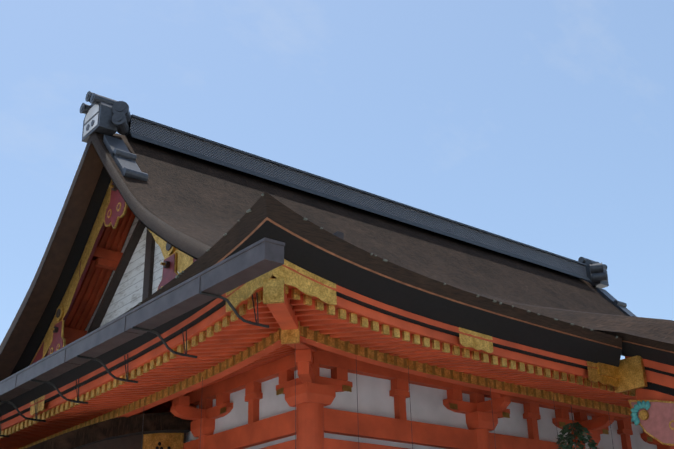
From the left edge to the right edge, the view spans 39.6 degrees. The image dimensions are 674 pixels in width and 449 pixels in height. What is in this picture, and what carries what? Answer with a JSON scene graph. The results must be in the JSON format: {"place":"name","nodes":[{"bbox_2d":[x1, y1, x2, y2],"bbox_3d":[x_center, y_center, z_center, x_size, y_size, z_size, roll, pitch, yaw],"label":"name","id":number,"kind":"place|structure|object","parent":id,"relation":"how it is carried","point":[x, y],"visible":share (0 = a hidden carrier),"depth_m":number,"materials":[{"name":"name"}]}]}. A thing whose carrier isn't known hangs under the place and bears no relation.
{"place":"outdoors","nodes":[
{"label":"outdoors","id":0,"kind":"place"},
{"bbox_2d":[0,0,673,359],"label":"sky","id":1,"kind":"structure","parent":0,"point":[547,125],"materials":[{"name":"blue"}]},
{"bbox_3d":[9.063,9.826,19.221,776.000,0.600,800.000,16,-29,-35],"label":"ground","id":2,"kind":"structure","parent":0,"visible":0},
{"bbox_2d":[25,412,192,448],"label":"curved gable","id":3,"kind":"structure","parent":2,"relation":"on","point":[166,430],"depth_m":15.87,"materials":[{"name":"brown wood"}]},
{"bbox_2d":[135,349,673,448],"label":"wall","id":4,"kind":"structure","parent":2,"relation":"on","point":[253,408],"depth_m":15.38,"materials":[{"name":"paint"}]},
{"bbox_2d":[0,142,343,380],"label":"gable","id":5,"kind":"structure","parent":4,"relation":"on","point":[88,254],"depth_m":24.09,"materials":[{"name":"orange wood"}]},
{"bbox_2d":[0,278,636,448],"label":"rafters","id":6,"kind":"object","parent":4,"relation":"on","point":[229,346],"visible":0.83,"depth_m":13.35,"materials":[{"name":"orange wood"}]},
{"bbox_2d":[0,192,621,430],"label":"roof edge","id":7,"kind":"object","parent":6,"relation":"on","point":[317,266],"visible":0.79,"depth_m":12.11,"materials":[{"name":"black wood"}]},
{"bbox_2d":[0,237,284,436],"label":"copper gutter","id":8,"kind":"object","parent":7,"relation":"attached to","point":[264,255],"visible":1,"depth_m":11.48,"materials":[{"name":"black metal"}]},
{"bbox_2d":[0,132,626,409],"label":"roof","id":9,"kind":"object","parent":6,"relation":"on","point":[197,208],"visible":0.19,"depth_m":25.50,"materials":[{"name":"brown wood"}]},
{"bbox_2d":[60,91,636,316],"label":"ridge tiles","id":10,"kind":"object","parent":9,"relation":"on","point":[108,118],"visible":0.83,"depth_m":26.73,"materials":[{"name":"tile"}]},
{"bbox_2d":[141,365,613,448],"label":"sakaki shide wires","id":11,"kind":"object","parent":6,"relation":"attached to","point":[579,432],"visible":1,"depth_m":15.30,"materials":[{"name":"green plant"}]},
{"bbox_2d":[456,287,673,445],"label":"adjoining roof","id":12,"kind":"structure","parent":2,"relation":"on","point":[645,369],"depth_m":14.16,"materials":[{"name":"brown wood"}]}
]}

